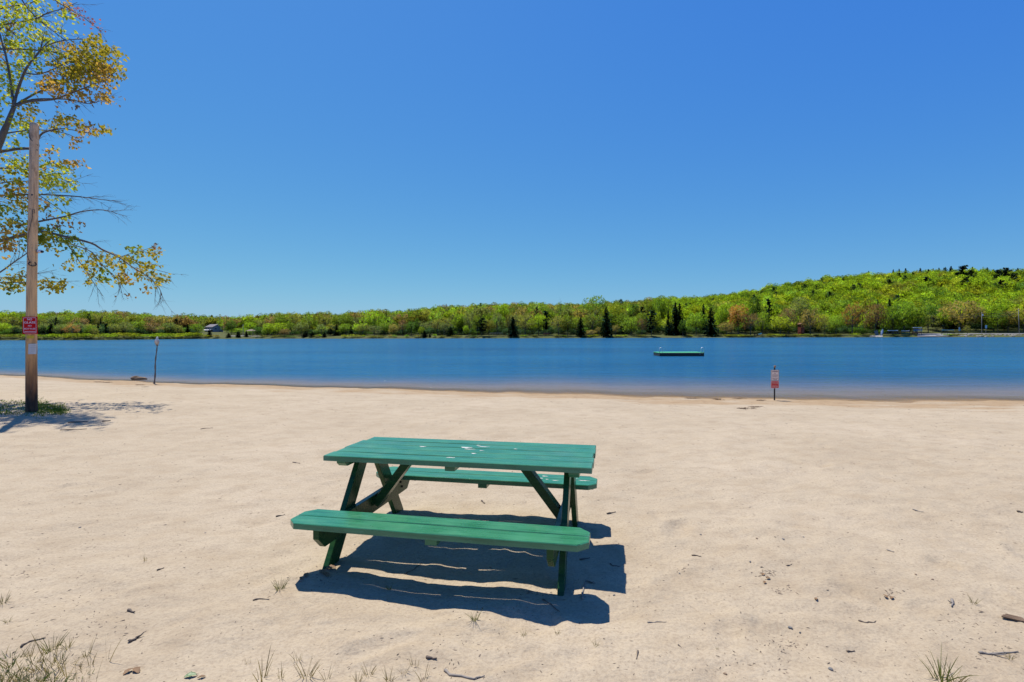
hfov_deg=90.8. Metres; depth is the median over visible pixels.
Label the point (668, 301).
broadleaf tree
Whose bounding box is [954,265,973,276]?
pine tree
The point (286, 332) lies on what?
broadleaf tree
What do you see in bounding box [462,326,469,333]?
broadleaf tree
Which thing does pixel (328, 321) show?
broadleaf tree
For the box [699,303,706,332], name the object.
spruce tree
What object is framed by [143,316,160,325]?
broadleaf tree
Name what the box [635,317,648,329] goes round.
broadleaf tree
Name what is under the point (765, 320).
broadleaf tree
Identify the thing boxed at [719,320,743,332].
broadleaf tree
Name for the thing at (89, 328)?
broadleaf tree
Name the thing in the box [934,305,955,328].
broadleaf tree
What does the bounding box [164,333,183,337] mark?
shrub
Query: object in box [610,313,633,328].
broadleaf tree
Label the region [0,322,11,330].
broadleaf tree
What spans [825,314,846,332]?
broadleaf tree
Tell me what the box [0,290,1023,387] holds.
ground
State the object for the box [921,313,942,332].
broadleaf tree
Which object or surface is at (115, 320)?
broadleaf tree
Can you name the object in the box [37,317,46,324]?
broadleaf tree
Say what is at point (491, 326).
broadleaf tree
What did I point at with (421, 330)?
broadleaf tree
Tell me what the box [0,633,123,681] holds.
dry grass
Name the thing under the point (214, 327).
house
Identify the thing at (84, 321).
broadleaf tree
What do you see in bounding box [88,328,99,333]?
broadleaf tree
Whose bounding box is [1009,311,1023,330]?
broadleaf tree
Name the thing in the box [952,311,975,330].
broadleaf tree
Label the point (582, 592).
twig
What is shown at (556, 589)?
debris
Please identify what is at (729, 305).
broadleaf tree
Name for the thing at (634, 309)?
broadleaf tree
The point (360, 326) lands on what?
broadleaf tree
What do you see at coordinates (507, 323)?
broadleaf tree
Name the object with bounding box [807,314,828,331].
broadleaf tree
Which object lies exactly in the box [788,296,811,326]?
broadleaf tree
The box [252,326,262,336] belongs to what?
broadleaf tree
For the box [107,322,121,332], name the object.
broadleaf tree
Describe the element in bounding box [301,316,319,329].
broadleaf tree
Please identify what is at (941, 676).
grass tuft
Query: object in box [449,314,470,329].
broadleaf tree
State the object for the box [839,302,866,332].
broadleaf tree
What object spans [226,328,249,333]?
broadleaf tree
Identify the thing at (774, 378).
sign post
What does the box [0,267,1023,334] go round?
woodland
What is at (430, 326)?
broadleaf tree
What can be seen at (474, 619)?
grass tuft
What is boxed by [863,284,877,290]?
broadleaf tree
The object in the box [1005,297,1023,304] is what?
broadleaf tree
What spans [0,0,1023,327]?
sky
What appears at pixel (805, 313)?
broadleaf tree
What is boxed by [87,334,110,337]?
shrub
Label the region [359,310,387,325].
broadleaf tree
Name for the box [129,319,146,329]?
broadleaf tree
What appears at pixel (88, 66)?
maple tree
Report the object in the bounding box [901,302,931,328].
broadleaf tree
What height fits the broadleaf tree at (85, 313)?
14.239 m
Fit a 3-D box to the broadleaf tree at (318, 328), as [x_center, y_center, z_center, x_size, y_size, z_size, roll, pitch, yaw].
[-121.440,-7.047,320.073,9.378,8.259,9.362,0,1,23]
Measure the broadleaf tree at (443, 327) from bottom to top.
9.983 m
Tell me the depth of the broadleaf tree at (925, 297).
408.02 m
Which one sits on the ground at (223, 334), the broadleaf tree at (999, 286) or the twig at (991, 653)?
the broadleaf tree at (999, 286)
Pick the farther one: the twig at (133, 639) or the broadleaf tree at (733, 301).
the broadleaf tree at (733, 301)
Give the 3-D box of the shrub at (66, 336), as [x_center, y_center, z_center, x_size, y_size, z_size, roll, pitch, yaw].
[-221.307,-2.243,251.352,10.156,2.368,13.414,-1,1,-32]
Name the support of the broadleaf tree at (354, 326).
on the ground at (223, 334)
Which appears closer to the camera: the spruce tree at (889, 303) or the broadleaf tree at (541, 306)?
the spruce tree at (889, 303)
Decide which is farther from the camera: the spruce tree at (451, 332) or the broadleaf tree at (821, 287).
the broadleaf tree at (821, 287)
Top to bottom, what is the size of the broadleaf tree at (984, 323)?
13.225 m
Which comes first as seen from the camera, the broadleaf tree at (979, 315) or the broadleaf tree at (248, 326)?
the broadleaf tree at (979, 315)
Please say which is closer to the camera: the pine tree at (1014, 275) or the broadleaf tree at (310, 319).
the broadleaf tree at (310, 319)
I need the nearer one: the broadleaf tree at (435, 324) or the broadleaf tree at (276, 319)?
the broadleaf tree at (435, 324)
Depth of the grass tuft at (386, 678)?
2.19 m
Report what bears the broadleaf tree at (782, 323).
on the ground at (223, 334)
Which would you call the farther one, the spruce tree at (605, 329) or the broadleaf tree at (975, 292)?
the broadleaf tree at (975, 292)
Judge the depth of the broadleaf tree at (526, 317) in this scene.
329.76 m
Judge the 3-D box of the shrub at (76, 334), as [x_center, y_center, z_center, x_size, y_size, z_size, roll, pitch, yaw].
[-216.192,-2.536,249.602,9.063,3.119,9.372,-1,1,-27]
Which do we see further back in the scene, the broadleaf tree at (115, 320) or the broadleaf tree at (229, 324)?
the broadleaf tree at (229, 324)
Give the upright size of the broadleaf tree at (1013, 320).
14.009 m
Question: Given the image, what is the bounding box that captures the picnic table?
[290,437,596,595]
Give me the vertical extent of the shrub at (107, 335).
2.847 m
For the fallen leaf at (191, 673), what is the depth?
2.22 m
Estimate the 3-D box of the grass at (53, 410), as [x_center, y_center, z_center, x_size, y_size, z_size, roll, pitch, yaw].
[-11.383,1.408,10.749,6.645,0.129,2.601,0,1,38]
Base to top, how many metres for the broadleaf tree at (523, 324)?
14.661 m
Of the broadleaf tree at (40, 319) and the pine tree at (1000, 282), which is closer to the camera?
the broadleaf tree at (40, 319)
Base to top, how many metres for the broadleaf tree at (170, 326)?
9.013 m
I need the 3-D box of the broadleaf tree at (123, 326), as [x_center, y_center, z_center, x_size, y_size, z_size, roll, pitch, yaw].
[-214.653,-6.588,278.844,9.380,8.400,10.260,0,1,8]
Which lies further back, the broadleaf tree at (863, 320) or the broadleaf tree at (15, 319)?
the broadleaf tree at (863, 320)
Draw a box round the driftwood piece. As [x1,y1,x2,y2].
[1001,614,1023,621]
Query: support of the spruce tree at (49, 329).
on the ground at (223, 334)
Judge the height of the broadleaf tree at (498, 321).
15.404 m
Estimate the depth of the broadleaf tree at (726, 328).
306.77 m
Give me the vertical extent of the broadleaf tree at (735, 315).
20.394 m
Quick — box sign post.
[771,365,778,399]
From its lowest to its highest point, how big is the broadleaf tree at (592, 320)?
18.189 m
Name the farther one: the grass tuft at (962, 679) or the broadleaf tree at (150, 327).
the broadleaf tree at (150, 327)
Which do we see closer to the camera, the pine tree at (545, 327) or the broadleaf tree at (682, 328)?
the broadleaf tree at (682, 328)
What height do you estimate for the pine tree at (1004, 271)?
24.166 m
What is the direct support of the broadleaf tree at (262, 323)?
on the ground at (223, 334)
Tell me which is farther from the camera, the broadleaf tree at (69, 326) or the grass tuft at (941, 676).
the broadleaf tree at (69, 326)
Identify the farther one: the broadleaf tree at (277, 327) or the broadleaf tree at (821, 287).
the broadleaf tree at (821, 287)
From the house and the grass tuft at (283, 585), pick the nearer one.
the grass tuft at (283, 585)
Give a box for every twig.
[20,637,45,646]
[128,632,143,641]
[444,668,484,679]
[581,580,593,599]
[978,651,1018,654]
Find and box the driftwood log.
[130,376,147,380]
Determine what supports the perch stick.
on the beach
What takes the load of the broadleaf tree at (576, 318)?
on the ground at (223, 334)
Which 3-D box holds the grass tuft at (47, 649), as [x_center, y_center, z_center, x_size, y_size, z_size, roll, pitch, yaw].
[-2.167,1.420,2.386,0.150,0.102,0.140,1,1,42]
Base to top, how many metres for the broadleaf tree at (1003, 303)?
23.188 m
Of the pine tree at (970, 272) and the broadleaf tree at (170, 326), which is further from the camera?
the pine tree at (970, 272)
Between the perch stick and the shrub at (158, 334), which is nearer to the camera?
the perch stick
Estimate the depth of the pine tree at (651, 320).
305.04 m
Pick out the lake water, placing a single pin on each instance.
(900, 367)
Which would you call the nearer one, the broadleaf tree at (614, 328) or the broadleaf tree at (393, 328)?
the broadleaf tree at (614, 328)
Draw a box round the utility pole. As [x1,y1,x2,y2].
[25,122,43,411]
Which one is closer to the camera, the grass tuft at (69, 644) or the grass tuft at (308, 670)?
the grass tuft at (308, 670)
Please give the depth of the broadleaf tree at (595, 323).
326.55 m
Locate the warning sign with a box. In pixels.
[22,317,37,333]
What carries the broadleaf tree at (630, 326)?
on the ground at (223, 334)
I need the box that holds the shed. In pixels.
[798,323,803,333]
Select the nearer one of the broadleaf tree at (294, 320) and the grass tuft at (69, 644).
the grass tuft at (69, 644)
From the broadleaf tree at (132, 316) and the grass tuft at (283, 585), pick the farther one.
the broadleaf tree at (132, 316)
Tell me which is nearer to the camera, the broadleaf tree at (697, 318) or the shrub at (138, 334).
the shrub at (138, 334)
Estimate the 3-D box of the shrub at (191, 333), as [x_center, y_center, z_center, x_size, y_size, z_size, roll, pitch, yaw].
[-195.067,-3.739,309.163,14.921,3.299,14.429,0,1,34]
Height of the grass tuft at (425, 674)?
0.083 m
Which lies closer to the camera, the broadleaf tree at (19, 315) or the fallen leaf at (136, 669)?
the fallen leaf at (136, 669)
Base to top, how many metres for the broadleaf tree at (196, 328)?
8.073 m
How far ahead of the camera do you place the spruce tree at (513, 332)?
301.05 m
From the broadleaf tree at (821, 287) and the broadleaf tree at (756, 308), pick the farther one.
the broadleaf tree at (821, 287)
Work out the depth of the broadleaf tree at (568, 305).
395.98 m
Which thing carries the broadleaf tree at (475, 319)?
on the ground at (223, 334)
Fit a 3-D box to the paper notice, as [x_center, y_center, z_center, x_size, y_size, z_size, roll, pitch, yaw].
[-9.424,0.156,9.919,0.029,0.206,0.131,0,1,37]
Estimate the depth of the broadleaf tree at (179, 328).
314.77 m
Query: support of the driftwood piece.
on the beach
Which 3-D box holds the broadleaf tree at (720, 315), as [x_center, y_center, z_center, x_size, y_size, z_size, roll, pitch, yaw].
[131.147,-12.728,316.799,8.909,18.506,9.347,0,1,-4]
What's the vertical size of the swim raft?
1.006 m
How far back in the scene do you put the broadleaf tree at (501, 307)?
342.98 m
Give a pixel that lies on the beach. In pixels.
(168, 465)
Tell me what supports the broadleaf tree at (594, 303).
on the ground at (223, 334)
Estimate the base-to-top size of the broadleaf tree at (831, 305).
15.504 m
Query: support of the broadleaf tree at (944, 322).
on the ground at (223, 334)
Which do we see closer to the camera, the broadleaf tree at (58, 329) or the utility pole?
the utility pole
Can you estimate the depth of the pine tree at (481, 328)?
301.71 m
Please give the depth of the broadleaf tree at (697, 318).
311.67 m
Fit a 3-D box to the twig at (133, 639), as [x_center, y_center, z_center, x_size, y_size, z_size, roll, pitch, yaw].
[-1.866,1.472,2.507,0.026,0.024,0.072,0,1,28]
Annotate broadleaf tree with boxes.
[0,315,21,325]
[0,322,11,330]
[9,313,25,324]
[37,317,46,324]
[38,322,53,330]
[41,314,65,325]
[51,314,79,323]
[51,324,66,333]
[60,323,79,332]
[66,316,91,326]
[69,323,92,329]
[78,310,101,324]
[82,325,96,333]
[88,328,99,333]
[91,312,107,324]
[103,314,126,324]
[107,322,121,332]
[112,322,135,331]
[118,315,148,325]
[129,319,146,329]
[142,322,162,331]
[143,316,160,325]
[155,316,172,322]
[159,322,176,332]
[173,325,183,332]
[189,323,203,331]
[192,317,205,327]
[224,319,236,332]
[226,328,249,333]
[242,321,257,329]
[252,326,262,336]
[254,319,264,326]
[261,323,272,333]
[267,322,288,333]
[271,312,285,325]
[279,329,290,336]
[284,321,296,335]
[285,313,300,326]
[292,321,309,335]
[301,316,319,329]
[313,324,327,334]
[317,314,333,333]
[326,323,338,332]
[332,313,341,326]
[336,323,353,334]
[339,313,354,325]
[348,323,366,331]
[354,323,369,334]
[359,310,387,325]
[367,325,382,335]
[377,322,390,332]
[388,324,398,334]
[398,319,407,335]
[404,321,417,335]
[414,318,419,332]
[418,326,425,334]
[423,321,438,327]
[431,317,444,334]
[439,322,448,331]
[442,317,452,325]
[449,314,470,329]
[451,313,463,330]
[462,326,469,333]
[463,311,474,334]
[473,315,481,334]
[482,319,496,331]
[490,312,505,329]
[493,303,508,322]
[493,316,506,329]
[505,313,513,329]
[506,312,519,324]
[515,313,536,334]
[520,312,532,325]
[526,313,550,334]
[527,302,548,314]
[547,316,568,334]
[557,304,571,311]
[559,315,575,334]
[572,316,589,328]
[580,295,608,313]
[583,307,602,334]
[583,313,600,327]
[585,330,596,334]
[597,313,615,326]
[600,303,624,320]
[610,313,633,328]
[612,324,619,335]
[620,316,640,333]
[627,302,639,324]
[634,312,647,329]
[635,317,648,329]
[641,298,654,315]
[647,311,661,331]
[652,296,664,318]
[658,318,672,327]
[659,295,673,317]
[679,320,687,333]
[686,311,707,329]
[705,304,717,309]
[713,306,729,328]
[717,322,733,333]
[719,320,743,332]
[720,302,734,309]
[723,304,749,334]
[731,296,744,302]
[739,311,761,334]
[746,296,761,321]
[754,311,770,334]
[769,315,796,333]
[771,297,786,302]
[778,307,797,331]
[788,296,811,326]
[792,316,807,329]
[798,307,828,333]
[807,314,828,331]
[809,283,824,288]
[817,320,831,333]
[819,277,833,283]
[823,303,841,312]
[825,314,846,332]
[837,313,861,326]
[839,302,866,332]
[842,295,859,301]
[858,313,871,327]
[862,303,888,331]
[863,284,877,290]
[883,285,899,293]
[884,305,902,331]
[891,300,920,332]
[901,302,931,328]
[919,294,936,300]
[921,297,942,305]
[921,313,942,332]
[922,304,938,324]
[931,289,946,297]
[932,311,955,330]
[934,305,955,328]
[936,300,986,331]
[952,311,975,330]
[959,287,984,295]
[963,326,971,333]
[970,305,986,330]
[974,313,992,330]
[975,296,1017,330]
[986,282,1002,289]
[987,309,1008,332]
[995,310,1023,331]
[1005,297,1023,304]
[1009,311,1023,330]
[1013,307,1023,331]
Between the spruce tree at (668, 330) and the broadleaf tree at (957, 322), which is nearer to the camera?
the spruce tree at (668, 330)
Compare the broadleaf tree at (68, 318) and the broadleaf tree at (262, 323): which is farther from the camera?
the broadleaf tree at (262, 323)
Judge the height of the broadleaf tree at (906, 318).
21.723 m
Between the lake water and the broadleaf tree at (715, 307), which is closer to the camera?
the lake water
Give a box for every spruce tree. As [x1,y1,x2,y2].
[45,324,55,334]
[332,324,340,335]
[444,328,456,336]
[506,316,519,336]
[576,318,586,336]
[599,307,613,337]
[664,311,671,335]
[669,302,681,335]
[675,303,686,334]
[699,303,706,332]
[702,308,718,336]
[884,298,893,333]
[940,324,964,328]
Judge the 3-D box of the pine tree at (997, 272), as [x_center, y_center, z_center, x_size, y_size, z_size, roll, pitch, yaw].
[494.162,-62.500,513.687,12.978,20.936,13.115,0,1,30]
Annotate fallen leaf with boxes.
[132,667,139,672]
[184,671,196,676]
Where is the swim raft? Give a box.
[654,347,703,355]
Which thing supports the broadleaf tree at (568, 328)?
on the ground at (223, 334)
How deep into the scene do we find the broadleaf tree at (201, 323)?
374.84 m
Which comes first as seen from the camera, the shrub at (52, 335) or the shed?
the shrub at (52, 335)
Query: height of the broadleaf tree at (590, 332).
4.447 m
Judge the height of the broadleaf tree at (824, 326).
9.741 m
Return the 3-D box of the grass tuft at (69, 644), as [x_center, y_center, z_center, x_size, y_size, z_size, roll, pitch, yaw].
[-2.112,1.424,2.394,0.084,0.058,0.102,0,1,-11]
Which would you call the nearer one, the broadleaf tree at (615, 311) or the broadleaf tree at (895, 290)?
the broadleaf tree at (615, 311)
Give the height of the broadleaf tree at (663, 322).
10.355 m
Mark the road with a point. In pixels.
(984, 333)
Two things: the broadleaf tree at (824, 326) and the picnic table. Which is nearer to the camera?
the picnic table
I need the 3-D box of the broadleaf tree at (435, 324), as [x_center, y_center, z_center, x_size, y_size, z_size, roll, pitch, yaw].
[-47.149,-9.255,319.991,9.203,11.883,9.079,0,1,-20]
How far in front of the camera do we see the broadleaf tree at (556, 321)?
306.33 m
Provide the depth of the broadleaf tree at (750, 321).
307.70 m
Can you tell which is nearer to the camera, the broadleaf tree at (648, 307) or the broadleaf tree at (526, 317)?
the broadleaf tree at (526, 317)
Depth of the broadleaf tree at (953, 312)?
323.74 m
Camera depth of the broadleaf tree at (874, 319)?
306.91 m
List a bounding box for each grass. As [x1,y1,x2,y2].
[0,397,69,419]
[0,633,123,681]
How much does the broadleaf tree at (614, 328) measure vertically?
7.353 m
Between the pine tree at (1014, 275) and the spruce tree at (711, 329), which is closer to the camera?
the spruce tree at (711, 329)
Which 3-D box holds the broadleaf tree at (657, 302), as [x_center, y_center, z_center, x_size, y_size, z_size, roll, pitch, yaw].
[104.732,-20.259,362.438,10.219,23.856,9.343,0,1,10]
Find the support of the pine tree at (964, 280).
on the ground at (223, 334)
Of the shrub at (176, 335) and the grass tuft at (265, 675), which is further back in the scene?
the shrub at (176, 335)
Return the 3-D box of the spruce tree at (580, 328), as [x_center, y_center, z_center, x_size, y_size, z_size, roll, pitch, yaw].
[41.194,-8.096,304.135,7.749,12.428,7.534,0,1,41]
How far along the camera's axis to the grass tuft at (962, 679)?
2.16 m
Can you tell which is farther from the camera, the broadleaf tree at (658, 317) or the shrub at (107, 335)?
the broadleaf tree at (658, 317)
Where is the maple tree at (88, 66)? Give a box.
[0,0,181,316]
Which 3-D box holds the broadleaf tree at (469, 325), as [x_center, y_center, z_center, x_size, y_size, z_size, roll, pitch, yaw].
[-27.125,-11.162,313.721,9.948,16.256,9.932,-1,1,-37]
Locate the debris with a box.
[0,385,1023,681]
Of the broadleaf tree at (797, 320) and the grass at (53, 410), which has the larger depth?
the broadleaf tree at (797, 320)
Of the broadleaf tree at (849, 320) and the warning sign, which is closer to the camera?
the warning sign
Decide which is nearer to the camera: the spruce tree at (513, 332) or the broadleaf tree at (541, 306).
the spruce tree at (513, 332)
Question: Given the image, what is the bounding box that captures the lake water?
[0,337,1023,398]
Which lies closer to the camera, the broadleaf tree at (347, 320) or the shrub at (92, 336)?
the shrub at (92, 336)
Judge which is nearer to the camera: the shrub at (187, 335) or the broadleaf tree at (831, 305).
the shrub at (187, 335)
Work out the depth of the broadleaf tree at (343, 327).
319.80 m
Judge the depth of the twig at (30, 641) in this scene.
2.44 m
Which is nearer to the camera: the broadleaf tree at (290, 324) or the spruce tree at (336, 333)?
the spruce tree at (336, 333)
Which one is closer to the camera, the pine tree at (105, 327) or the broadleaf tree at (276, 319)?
the pine tree at (105, 327)
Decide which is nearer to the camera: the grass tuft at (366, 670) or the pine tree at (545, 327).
the grass tuft at (366, 670)
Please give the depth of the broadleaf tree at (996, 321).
314.51 m
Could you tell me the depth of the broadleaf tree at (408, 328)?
316.13 m
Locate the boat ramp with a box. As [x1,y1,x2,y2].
[917,333,947,335]
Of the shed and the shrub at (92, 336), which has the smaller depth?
the shrub at (92, 336)
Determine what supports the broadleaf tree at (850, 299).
on the ground at (223, 334)
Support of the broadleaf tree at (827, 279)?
on the ground at (223, 334)
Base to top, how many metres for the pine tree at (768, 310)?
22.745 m
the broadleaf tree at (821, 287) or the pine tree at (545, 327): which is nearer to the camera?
the pine tree at (545, 327)
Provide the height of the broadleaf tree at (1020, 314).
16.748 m
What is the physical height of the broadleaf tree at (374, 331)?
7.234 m
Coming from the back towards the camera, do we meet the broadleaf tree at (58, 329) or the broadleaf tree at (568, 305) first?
the broadleaf tree at (568, 305)
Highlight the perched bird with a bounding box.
[154,337,159,345]
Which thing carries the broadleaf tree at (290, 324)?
on the ground at (223, 334)
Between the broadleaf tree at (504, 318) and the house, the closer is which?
the broadleaf tree at (504, 318)
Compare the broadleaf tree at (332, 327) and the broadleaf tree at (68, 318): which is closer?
the broadleaf tree at (68, 318)
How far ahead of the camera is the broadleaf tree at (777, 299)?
435.49 m
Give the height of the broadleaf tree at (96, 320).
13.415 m
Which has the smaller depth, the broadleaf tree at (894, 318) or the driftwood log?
the driftwood log
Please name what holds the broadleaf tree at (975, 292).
on the ground at (223, 334)
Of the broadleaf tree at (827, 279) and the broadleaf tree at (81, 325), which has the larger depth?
the broadleaf tree at (827, 279)
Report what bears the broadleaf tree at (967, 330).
on the ground at (223, 334)
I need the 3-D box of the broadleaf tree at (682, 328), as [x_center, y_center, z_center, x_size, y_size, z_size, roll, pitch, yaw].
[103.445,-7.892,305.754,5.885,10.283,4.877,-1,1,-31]
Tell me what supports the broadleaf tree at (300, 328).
on the ground at (223, 334)
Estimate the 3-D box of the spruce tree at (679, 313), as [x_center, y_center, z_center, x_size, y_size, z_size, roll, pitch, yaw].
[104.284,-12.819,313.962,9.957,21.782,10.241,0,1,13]
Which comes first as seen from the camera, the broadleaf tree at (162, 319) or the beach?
the beach
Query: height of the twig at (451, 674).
0.036 m
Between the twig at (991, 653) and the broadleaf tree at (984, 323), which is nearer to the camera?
the twig at (991, 653)
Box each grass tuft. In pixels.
[0,587,10,604]
[38,631,67,653]
[59,636,78,649]
[252,646,272,681]
[272,575,291,590]
[278,661,285,678]
[290,658,322,679]
[359,662,376,676]
[381,666,398,680]
[413,662,429,680]
[465,607,481,621]
[917,649,975,681]
[941,658,972,681]
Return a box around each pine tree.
[103,323,109,332]
[474,317,487,331]
[542,311,550,329]
[645,310,657,335]
[764,299,772,321]
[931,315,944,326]
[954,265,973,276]
[958,277,969,286]
[964,270,976,276]
[989,270,1005,280]
[993,267,1018,277]
[994,280,1007,288]
[1009,273,1019,280]
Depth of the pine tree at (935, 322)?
330.72 m
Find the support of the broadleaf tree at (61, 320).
on the ground at (223, 334)
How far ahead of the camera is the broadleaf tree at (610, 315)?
326.62 m
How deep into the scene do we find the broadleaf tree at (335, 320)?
349.74 m
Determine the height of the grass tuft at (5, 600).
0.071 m
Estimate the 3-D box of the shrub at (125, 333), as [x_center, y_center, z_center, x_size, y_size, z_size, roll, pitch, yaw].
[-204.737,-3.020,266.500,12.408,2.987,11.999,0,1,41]
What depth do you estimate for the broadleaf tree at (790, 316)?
323.77 m
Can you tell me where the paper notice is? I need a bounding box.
[28,344,36,353]
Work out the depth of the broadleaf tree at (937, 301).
373.19 m
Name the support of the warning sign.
attached to the utility pole
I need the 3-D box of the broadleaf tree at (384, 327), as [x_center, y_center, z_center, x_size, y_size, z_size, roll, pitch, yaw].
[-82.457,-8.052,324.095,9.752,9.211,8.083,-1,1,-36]
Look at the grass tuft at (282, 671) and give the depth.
2.21 m
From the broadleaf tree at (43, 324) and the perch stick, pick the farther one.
the broadleaf tree at (43, 324)
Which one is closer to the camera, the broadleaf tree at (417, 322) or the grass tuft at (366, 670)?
the grass tuft at (366, 670)
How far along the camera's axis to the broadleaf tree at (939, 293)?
430.32 m
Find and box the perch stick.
[153,346,157,383]
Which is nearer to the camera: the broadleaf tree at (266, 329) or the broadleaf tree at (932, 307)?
the broadleaf tree at (266, 329)
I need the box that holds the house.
[204,324,222,331]
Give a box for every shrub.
[45,334,64,337]
[56,334,77,338]
[61,333,84,337]
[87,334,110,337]
[95,333,119,337]
[115,332,135,337]
[128,333,143,337]
[146,333,167,337]
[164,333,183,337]
[169,333,201,336]
[183,332,206,335]
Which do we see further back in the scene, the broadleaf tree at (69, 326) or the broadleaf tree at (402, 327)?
the broadleaf tree at (402, 327)
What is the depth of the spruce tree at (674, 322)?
311.87 m
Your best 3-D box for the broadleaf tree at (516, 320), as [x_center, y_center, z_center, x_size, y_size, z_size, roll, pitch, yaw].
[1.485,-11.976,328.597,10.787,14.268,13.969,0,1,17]
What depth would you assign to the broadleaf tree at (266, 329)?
324.91 m
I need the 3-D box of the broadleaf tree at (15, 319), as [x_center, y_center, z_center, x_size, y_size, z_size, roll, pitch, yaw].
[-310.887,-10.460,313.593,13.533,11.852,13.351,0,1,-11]
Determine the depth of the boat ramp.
307.65 m
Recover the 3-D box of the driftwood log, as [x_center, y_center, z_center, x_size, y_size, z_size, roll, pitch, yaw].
[-19.170,1.943,25.914,0.799,0.307,0.311,7,-1,-11]
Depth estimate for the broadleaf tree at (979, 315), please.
323.93 m
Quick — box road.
[944,333,1023,333]
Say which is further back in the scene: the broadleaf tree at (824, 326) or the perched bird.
the broadleaf tree at (824, 326)
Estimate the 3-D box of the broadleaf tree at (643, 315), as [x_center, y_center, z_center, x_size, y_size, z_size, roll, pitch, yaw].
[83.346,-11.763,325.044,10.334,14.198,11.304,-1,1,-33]
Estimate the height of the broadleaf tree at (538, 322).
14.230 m
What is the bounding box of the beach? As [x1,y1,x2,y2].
[0,375,1023,681]
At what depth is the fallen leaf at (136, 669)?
2.25 m
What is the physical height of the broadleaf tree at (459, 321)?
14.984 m
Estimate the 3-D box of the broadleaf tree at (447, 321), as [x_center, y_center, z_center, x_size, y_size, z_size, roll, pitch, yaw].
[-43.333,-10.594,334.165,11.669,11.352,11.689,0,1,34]
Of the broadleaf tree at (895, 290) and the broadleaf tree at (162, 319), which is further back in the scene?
the broadleaf tree at (895, 290)

